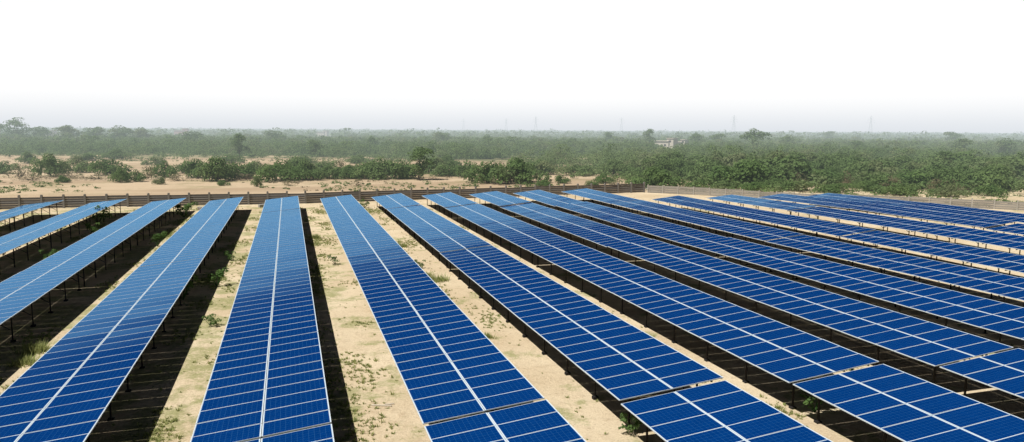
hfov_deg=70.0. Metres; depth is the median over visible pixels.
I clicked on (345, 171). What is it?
thorn bush
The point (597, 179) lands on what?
thorn bush
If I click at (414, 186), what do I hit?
scrub
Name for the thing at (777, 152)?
thorn bush
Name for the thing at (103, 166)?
thorn bush
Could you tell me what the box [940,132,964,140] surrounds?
broadleaf tree
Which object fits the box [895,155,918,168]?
thorn bush
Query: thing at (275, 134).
broadleaf tree
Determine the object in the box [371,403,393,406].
timber offcut
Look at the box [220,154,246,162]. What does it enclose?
thorn bush
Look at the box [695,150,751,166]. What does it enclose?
thorn bush
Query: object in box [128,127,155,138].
broadleaf tree
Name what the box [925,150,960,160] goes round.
broadleaf tree
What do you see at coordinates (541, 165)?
thorn bush
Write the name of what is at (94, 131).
broadleaf tree
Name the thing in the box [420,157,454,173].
thorn bush
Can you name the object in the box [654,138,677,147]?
village house
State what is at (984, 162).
thorn bush
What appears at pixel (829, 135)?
broadleaf tree
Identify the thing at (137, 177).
thorn bush
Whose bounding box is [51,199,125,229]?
solar panel table
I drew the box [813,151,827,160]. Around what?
thorn bush
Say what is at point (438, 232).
solar panel table
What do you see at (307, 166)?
thorn bush
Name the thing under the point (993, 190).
thorn bush
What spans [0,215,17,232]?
solar panel table
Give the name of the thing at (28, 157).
thorn bush
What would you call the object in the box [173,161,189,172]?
thorn bush
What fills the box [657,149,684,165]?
thorn bush
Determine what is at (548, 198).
solar panel table
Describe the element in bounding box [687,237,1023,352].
solar panel table
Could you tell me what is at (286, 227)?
solar panel table
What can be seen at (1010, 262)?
solar panel table
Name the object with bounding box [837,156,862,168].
thorn bush
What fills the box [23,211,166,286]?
solar panel table
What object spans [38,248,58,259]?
weed plant
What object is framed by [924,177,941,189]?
dry bush
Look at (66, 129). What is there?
broadleaf tree
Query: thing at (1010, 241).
solar panel table
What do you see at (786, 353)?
solar panel table
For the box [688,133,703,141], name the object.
broadleaf tree
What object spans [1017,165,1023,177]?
thorn bush
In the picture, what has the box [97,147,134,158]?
thorn bush
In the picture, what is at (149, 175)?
dry bush
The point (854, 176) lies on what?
thorn bush
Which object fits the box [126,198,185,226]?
solar panel table
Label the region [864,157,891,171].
thorn bush
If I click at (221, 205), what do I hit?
solar panel table
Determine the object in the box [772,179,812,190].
thorn bush
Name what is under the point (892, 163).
thorn bush
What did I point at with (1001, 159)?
broadleaf tree
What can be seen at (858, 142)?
broadleaf tree
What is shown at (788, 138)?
broadleaf tree
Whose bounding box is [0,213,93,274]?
solar panel table
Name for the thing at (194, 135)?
broadleaf tree
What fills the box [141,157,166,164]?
thorn bush
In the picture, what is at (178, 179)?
dry bush
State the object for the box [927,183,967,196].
thorn bush
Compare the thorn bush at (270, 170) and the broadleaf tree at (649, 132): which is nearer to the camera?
the thorn bush at (270, 170)
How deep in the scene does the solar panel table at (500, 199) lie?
92.40 m
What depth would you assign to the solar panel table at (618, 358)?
31.76 m
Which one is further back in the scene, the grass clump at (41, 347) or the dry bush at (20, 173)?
the dry bush at (20, 173)
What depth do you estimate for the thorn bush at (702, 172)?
144.61 m
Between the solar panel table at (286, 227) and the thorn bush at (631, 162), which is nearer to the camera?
the solar panel table at (286, 227)
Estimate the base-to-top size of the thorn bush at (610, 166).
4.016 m
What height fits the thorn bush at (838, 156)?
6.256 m
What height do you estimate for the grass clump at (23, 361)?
0.467 m
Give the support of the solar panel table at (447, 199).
on the ground at (554, 384)
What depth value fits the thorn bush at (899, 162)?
160.41 m
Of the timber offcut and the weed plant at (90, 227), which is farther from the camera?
the weed plant at (90, 227)
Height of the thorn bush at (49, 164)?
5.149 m
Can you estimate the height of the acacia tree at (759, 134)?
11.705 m
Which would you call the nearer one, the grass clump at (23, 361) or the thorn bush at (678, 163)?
the grass clump at (23, 361)
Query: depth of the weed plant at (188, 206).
83.74 m
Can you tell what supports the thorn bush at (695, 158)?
on the ground at (554, 384)
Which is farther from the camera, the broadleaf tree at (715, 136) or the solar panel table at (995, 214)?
the broadleaf tree at (715, 136)
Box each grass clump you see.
[5,352,39,368]
[8,339,52,354]
[305,234,320,238]
[398,241,406,247]
[429,272,450,282]
[482,331,494,338]
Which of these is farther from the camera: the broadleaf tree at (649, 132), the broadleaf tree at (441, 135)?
the broadleaf tree at (441, 135)
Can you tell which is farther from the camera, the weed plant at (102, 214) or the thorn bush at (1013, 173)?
the thorn bush at (1013, 173)
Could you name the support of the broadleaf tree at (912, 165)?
on the ground at (554, 384)
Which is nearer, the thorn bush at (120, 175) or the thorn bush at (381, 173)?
the thorn bush at (120, 175)
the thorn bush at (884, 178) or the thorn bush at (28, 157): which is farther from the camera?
the thorn bush at (28, 157)
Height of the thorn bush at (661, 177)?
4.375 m
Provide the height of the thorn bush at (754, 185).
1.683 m
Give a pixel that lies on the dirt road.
(322, 194)
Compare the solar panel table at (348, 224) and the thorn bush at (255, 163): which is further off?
the thorn bush at (255, 163)
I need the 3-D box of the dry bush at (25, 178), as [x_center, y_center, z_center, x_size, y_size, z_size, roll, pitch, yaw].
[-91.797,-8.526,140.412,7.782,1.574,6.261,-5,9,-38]
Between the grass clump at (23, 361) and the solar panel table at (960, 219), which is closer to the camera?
the grass clump at (23, 361)
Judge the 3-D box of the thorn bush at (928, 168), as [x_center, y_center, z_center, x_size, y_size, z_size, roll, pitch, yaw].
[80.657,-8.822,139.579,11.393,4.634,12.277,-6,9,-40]
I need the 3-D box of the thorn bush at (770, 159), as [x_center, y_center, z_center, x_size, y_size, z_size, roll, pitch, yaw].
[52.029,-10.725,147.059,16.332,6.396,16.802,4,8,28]
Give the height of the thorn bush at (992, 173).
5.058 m
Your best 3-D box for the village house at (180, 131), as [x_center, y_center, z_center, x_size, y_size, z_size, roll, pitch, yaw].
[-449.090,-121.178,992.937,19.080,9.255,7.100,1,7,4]
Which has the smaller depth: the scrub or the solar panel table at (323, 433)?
the solar panel table at (323, 433)
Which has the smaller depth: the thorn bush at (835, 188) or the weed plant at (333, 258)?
the weed plant at (333, 258)
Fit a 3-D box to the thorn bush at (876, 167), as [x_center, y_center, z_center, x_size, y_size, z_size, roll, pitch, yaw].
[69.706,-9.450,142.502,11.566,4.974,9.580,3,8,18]
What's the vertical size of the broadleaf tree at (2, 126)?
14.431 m
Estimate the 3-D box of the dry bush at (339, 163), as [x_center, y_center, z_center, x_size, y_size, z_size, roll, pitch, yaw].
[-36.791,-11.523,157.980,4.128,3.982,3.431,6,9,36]
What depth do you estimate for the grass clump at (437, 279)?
49.58 m
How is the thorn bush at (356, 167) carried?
on the ground at (554, 384)
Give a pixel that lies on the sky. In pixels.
(914, 66)
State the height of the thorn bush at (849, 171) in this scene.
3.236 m
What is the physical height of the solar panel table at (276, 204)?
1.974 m
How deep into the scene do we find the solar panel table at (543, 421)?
21.58 m
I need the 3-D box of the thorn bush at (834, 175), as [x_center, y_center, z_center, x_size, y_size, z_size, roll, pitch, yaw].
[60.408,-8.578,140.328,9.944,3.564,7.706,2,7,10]
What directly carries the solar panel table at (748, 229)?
on the ground at (554, 384)
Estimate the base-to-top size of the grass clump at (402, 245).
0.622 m
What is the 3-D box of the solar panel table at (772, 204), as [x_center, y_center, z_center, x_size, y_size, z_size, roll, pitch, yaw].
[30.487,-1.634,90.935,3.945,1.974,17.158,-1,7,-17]
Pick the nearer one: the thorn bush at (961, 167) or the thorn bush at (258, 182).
the thorn bush at (258, 182)
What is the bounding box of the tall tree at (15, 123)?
[0,117,32,138]
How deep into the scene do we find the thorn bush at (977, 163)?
149.83 m
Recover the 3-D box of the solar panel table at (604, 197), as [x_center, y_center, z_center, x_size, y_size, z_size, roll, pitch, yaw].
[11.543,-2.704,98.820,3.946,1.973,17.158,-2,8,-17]
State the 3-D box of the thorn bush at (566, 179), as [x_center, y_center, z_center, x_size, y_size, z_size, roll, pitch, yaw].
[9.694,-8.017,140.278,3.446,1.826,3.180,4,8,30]
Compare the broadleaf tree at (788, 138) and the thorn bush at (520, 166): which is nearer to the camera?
the thorn bush at (520, 166)
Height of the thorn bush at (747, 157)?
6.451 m
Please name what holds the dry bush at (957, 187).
on the ground at (554, 384)
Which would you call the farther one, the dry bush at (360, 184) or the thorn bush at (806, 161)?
the thorn bush at (806, 161)
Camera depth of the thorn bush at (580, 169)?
163.67 m
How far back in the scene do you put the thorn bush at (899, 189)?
117.33 m
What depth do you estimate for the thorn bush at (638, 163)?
167.51 m
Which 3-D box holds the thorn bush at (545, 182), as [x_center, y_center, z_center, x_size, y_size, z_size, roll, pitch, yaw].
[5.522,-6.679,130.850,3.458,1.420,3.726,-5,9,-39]
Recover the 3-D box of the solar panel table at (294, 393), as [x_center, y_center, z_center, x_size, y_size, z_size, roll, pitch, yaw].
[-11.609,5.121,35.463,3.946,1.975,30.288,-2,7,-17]
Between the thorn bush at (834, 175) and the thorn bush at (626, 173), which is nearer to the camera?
the thorn bush at (834, 175)
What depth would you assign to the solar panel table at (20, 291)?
40.18 m
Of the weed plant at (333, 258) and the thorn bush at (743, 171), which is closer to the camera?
the weed plant at (333, 258)
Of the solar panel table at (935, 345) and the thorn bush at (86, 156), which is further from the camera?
the thorn bush at (86, 156)
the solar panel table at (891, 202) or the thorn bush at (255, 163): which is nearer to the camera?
the solar panel table at (891, 202)
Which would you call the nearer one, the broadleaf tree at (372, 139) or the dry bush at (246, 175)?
the dry bush at (246, 175)
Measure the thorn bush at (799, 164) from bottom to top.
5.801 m
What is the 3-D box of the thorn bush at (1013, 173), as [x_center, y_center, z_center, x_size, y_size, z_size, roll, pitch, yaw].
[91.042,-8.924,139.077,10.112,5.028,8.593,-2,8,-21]
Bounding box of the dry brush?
[0,155,973,194]
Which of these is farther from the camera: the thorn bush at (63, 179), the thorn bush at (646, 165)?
the thorn bush at (646, 165)
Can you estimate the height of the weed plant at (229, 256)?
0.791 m
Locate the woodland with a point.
(596, 148)
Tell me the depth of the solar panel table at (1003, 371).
27.23 m
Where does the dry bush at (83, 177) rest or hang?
on the ground at (554, 384)
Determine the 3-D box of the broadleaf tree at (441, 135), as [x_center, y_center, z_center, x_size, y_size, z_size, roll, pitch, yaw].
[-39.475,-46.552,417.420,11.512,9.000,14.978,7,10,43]
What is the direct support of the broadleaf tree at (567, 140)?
on the ground at (554, 384)
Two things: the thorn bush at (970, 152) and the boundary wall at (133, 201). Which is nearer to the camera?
the boundary wall at (133, 201)
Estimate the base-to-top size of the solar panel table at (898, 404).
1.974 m
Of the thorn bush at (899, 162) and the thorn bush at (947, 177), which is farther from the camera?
the thorn bush at (899, 162)
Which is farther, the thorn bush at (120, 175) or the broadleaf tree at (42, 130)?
the broadleaf tree at (42, 130)
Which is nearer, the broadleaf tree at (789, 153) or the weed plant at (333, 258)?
the weed plant at (333, 258)
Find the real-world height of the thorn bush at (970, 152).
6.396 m
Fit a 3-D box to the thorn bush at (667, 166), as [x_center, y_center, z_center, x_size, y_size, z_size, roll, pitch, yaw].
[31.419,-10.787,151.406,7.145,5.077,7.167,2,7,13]
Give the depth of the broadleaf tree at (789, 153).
161.62 m
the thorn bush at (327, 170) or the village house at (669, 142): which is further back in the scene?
the village house at (669, 142)
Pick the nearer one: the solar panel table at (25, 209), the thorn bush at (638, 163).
the solar panel table at (25, 209)
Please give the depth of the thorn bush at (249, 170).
149.18 m
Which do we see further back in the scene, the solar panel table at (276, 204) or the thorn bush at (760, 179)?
the thorn bush at (760, 179)
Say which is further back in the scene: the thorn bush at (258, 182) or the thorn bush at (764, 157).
the thorn bush at (764, 157)
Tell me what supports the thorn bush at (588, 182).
on the ground at (554, 384)
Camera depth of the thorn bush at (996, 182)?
128.46 m
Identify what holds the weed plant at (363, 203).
on the ground at (554, 384)
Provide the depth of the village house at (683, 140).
444.10 m
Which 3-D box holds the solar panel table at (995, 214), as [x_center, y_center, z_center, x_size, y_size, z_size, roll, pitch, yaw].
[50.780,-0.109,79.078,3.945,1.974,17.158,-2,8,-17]
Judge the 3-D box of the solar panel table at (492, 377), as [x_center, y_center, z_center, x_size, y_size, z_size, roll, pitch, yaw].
[-5.248,4.869,37.379,3.946,1.976,30.288,-2,7,-17]
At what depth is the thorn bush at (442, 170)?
158.45 m
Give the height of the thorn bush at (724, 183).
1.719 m
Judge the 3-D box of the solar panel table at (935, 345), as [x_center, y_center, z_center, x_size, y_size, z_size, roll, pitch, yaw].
[13.734,4.269,43.117,3.945,1.973,30.288,-2,7,-17]
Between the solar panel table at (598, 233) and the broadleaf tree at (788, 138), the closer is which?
the solar panel table at (598, 233)
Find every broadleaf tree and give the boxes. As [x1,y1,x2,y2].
[0,124,10,129]
[28,126,55,136]
[52,125,81,137]
[80,126,106,136]
[107,125,134,137]
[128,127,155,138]
[177,130,206,140]
[229,133,250,155]
[263,130,284,139]
[306,139,324,153]
[364,136,379,144]
[404,147,436,179]
[431,132,454,140]
[480,134,492,143]
[566,138,577,146]
[603,132,616,139]
[642,129,656,142]
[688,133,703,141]
[706,133,726,142]
[778,134,799,143]
[785,151,806,159]
[820,131,836,138]
[848,140,866,147]
[901,161,926,169]
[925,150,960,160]
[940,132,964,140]
[948,138,975,151]
[981,157,1015,170]
[990,138,1017,154]
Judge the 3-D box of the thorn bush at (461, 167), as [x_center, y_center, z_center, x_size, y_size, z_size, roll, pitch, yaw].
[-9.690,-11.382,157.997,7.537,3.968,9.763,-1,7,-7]
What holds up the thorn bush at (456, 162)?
on the ground at (554, 384)
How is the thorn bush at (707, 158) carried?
on the ground at (554, 384)
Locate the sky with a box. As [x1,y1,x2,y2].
[0,0,1023,132]
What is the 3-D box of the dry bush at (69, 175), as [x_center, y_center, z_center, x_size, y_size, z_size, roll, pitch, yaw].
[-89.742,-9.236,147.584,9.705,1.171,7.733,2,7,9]
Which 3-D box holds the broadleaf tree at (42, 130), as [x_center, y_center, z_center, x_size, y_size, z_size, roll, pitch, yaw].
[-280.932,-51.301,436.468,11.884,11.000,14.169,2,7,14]
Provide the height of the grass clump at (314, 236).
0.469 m
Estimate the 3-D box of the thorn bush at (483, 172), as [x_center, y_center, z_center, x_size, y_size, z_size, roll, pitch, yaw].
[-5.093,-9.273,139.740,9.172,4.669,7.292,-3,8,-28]
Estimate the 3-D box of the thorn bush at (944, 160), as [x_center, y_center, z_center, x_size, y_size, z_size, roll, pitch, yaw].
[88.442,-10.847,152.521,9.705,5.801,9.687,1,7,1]
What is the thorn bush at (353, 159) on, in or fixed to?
on the ground at (554, 384)
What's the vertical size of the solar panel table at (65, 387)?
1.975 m
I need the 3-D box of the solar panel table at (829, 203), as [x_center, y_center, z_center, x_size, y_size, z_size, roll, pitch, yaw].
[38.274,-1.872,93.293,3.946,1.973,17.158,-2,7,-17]
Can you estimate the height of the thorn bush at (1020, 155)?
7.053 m
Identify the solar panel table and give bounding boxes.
[0,200,63,230]
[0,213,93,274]
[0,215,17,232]
[0,258,203,441]
[0,262,91,342]
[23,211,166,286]
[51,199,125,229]
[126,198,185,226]
[139,210,234,272]
[190,254,331,441]
[196,197,242,224]
[246,208,306,261]
[246,424,333,441]
[262,196,299,212]
[320,195,361,210]
[326,206,402,256]
[347,249,544,424]
[372,193,419,218]
[387,205,490,267]
[422,192,476,211]
[424,399,586,441]
[440,245,722,429]
[445,203,573,263]
[469,191,530,213]
[500,203,651,255]
[513,190,582,210]
[528,242,878,409]
[556,202,726,255]
[562,188,638,212]
[608,239,1013,384]
[613,200,802,251]
[621,380,832,441]
[652,195,875,245]
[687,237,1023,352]
[708,195,816,217]
[758,194,872,212]
[765,235,1023,302]
[792,206,947,240]
[793,364,1023,441]
[809,193,925,211]
[841,230,1023,274]
[850,204,1015,232]
[906,203,1023,224]
[916,225,1023,254]
[940,348,1023,398]
[986,223,1023,235]
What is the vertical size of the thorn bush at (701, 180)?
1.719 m
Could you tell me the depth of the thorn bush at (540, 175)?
142.72 m
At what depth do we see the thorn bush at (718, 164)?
147.08 m
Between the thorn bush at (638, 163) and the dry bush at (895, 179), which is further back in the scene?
the thorn bush at (638, 163)
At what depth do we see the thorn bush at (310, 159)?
207.09 m
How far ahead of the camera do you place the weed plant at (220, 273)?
47.45 m
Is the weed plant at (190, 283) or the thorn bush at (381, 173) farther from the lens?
the thorn bush at (381, 173)
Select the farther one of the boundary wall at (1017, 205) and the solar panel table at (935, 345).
the boundary wall at (1017, 205)
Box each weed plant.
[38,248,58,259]
[85,222,99,232]
[87,205,112,222]
[151,231,166,246]
[175,202,198,216]
[180,273,197,299]
[202,314,221,324]
[208,266,228,286]
[223,251,235,259]
[327,255,338,263]
[359,199,369,207]
[414,259,425,266]
[618,412,641,432]
[800,390,823,412]
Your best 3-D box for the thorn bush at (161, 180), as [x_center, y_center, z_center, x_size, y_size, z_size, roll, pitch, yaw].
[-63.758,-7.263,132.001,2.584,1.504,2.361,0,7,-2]
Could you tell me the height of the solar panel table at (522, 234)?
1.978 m
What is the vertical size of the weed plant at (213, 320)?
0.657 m
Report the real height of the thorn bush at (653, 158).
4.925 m
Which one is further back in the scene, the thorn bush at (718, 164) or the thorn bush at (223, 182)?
the thorn bush at (718, 164)
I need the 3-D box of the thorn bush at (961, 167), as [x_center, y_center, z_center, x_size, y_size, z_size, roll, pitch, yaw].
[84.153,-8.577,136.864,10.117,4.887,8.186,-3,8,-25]
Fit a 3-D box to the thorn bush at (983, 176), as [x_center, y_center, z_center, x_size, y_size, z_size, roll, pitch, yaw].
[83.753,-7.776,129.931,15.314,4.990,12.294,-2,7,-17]
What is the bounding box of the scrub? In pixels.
[0,151,1023,206]
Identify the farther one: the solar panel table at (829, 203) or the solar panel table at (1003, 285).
the solar panel table at (829, 203)
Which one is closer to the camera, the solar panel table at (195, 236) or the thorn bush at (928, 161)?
the solar panel table at (195, 236)
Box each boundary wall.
[0,182,644,208]
[647,185,1023,210]
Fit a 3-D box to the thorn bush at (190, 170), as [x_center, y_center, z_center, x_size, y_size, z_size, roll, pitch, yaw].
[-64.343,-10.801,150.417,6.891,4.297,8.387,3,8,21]
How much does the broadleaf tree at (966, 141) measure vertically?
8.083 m
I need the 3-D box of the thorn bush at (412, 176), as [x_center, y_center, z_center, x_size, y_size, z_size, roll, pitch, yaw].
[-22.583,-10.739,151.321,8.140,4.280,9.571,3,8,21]
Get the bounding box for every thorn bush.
[0,160,20,173]
[15,151,37,162]
[29,153,71,176]
[54,175,71,182]
[56,156,93,172]
[68,153,99,160]
[87,158,133,174]
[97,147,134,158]
[107,167,130,182]
[125,169,146,181]
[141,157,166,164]
[145,160,178,177]
[151,177,165,184]
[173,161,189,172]
[178,158,207,177]
[194,156,244,180]
[217,179,230,185]
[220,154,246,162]
[225,162,258,178]
[247,160,267,172]
[250,174,262,186]
[252,158,313,181]
[277,156,319,174]
[288,155,317,163]
[290,158,324,179]
[309,160,341,168]
[310,165,341,178]
[330,165,358,178]
[343,161,379,178]
[346,155,371,163]
[353,156,412,179]
[383,159,423,178]
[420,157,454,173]
[428,164,462,176]
[442,154,461,165]
[450,159,479,176]
[461,160,506,183]
[485,157,537,184]
[509,162,551,181]
[530,159,560,174]
[533,180,552,185]
[553,164,598,175]
[555,175,570,182]
[584,180,598,184]
[591,173,616,183]
[594,159,626,174]
[616,159,636,173]
[617,167,643,177]
[626,164,685,187]
[629,157,661,175]
[634,153,697,167]
[640,155,669,165]
[652,157,680,177]
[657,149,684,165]
[668,158,694,178]
[685,154,705,161]
[686,179,708,187]
[687,159,727,180]
[690,162,722,180]
[695,149,729,166]
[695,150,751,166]
[703,159,777,184]
[709,180,735,188]
[733,152,806,180]
[737,152,759,162]
[737,182,770,190]
[746,174,767,183]
[758,152,786,163]
[760,178,786,185]
[762,156,833,184]
[767,150,785,157]
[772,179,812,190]
[775,162,804,179]
[790,155,826,168]
[804,153,821,162]
[807,167,850,184]
[810,182,857,193]
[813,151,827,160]
[813,153,846,169]
[830,151,852,160]
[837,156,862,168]
[840,160,899,177]
[840,169,854,181]
[843,174,861,182]
[849,151,865,159]
[850,179,860,187]
[853,171,916,186]
[854,180,884,190]
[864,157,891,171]
[875,156,904,167]
[876,169,937,188]
[880,183,921,196]
[884,162,904,172]
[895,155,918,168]
[906,159,945,170]
[910,162,950,174]
[924,155,955,166]
[924,166,971,189]
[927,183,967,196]
[946,163,1023,191]
[949,160,966,168]
[949,162,977,178]
[952,150,995,162]
[961,157,1019,175]
[963,162,983,171]
[969,161,1019,179]
[969,184,1011,195]
[972,166,1010,188]
[975,164,1010,187]
[994,155,1023,176]
[1010,151,1023,161]
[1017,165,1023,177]
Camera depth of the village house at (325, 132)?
940.34 m
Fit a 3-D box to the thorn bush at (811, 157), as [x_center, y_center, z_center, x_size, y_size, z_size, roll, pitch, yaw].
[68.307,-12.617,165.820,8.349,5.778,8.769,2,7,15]
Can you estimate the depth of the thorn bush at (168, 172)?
149.25 m
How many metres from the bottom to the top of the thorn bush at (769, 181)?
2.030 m
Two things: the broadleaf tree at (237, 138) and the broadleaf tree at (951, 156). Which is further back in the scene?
the broadleaf tree at (237, 138)
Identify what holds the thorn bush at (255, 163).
on the ground at (554, 384)
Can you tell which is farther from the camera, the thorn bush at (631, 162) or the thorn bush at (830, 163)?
the thorn bush at (631, 162)
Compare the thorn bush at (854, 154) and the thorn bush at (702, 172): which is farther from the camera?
the thorn bush at (854, 154)
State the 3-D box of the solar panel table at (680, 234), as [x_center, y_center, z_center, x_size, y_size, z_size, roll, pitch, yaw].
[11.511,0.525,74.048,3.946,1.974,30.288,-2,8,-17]
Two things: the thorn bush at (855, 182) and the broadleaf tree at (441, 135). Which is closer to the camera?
the thorn bush at (855, 182)
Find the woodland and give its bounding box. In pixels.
[0,126,1023,194]
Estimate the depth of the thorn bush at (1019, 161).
149.79 m
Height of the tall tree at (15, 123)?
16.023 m
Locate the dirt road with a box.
[0,187,646,202]
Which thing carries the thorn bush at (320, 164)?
on the ground at (554, 384)
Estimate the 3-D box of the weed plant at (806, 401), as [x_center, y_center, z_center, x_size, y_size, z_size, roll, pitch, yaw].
[11.198,6.508,26.756,1.233,0.983,1.088,3,8,21]
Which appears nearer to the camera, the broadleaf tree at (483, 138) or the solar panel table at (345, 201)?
the solar panel table at (345, 201)
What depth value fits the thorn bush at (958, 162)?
146.80 m
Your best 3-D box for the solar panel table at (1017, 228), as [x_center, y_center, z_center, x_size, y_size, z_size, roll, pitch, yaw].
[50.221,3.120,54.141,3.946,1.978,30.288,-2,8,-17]
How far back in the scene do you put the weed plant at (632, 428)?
24.71 m
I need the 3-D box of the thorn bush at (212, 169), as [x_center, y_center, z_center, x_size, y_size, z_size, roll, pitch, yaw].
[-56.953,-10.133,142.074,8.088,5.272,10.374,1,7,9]
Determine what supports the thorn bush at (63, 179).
on the ground at (554, 384)
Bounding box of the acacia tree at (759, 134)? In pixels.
[739,128,771,146]
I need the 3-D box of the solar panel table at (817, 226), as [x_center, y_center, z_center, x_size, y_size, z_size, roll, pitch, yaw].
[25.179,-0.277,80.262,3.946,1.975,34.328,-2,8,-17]
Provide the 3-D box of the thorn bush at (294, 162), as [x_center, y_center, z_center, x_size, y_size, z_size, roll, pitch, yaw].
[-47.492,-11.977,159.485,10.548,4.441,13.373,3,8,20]
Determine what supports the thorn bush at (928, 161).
on the ground at (554, 384)
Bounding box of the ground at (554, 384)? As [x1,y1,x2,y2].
[0,128,1023,441]
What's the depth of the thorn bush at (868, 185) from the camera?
125.59 m
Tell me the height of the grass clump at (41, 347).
0.628 m
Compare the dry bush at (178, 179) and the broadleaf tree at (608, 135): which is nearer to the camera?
the dry bush at (178, 179)
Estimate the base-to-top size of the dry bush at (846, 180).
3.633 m
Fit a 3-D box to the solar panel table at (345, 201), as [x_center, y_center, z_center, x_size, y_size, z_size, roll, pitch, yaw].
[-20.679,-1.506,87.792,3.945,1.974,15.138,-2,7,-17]
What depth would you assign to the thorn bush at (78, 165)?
164.06 m
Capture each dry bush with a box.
[3,163,34,177]
[12,173,56,180]
[35,173,84,178]
[67,173,112,179]
[139,165,155,178]
[168,174,192,180]
[230,173,269,178]
[337,160,345,168]
[349,179,363,185]
[609,177,626,184]
[786,172,805,183]
[839,170,854,186]
[879,175,902,186]
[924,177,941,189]
[941,179,969,191]
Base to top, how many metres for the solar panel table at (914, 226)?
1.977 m
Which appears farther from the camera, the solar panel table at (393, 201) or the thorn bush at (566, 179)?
the thorn bush at (566, 179)
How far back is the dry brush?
144.91 m
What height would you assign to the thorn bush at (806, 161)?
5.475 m
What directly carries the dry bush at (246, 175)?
on the ground at (554, 384)
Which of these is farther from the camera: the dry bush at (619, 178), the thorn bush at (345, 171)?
the thorn bush at (345, 171)
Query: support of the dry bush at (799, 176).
on the ground at (554, 384)
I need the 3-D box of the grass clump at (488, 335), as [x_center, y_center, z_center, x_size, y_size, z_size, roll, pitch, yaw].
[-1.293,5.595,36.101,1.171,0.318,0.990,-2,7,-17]
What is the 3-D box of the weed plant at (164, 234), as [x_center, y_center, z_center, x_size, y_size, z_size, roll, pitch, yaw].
[-30.418,1.483,63.095,1.330,1.475,1.507,-4,9,-34]
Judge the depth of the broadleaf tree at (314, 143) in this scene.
262.98 m
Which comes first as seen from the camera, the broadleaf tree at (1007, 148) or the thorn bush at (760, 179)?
the thorn bush at (760, 179)
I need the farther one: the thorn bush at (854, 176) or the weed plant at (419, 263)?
the thorn bush at (854, 176)
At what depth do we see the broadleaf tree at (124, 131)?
425.61 m
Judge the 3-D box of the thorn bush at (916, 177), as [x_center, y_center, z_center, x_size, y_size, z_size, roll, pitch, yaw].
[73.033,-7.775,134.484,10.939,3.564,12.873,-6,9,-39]
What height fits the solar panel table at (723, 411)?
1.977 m
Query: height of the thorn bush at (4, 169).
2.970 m
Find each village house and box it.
[174,128,188,134]
[316,130,328,135]
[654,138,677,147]
[678,139,688,146]
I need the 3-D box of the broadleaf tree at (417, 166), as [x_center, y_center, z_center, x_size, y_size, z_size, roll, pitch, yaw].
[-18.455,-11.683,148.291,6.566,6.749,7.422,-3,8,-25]
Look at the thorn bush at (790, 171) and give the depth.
140.66 m

